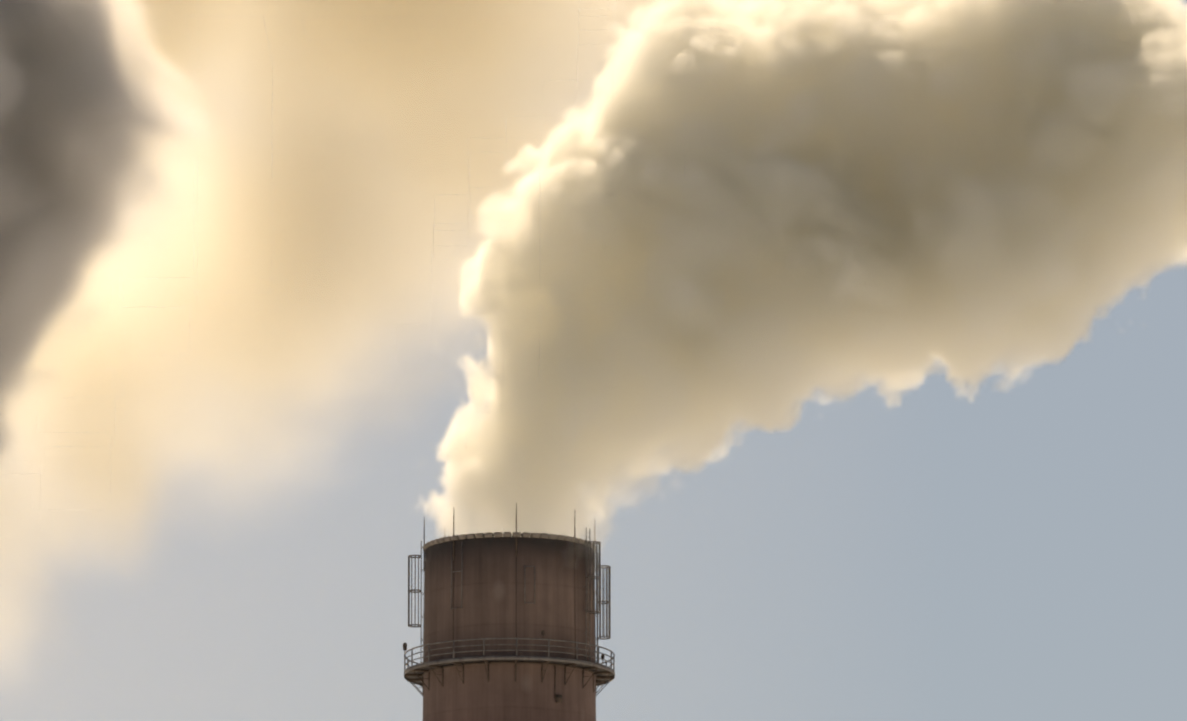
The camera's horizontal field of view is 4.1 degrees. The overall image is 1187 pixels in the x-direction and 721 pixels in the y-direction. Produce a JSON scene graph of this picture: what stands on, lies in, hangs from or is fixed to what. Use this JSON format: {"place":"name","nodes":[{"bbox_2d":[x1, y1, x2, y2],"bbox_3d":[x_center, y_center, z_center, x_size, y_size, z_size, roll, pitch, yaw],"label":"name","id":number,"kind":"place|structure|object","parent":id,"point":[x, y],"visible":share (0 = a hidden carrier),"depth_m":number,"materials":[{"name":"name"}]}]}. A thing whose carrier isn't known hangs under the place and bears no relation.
{"place":"outdoors","nodes":[
{"label":"outdoors","id":0,"kind":"place"},
{"bbox_2d":[403,503,614,720],"bbox_3d":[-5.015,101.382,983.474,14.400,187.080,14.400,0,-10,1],"label":"chimney","id":1,"kind":"object","parent":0,"point":[509,629],"visible":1,"depth_m":994.85,"materials":[{"name":"paint"}]},
{"bbox_2d":[0,0,1186,720],"label":"sky","id":2,"kind":"structure","parent":0,"point":[851,335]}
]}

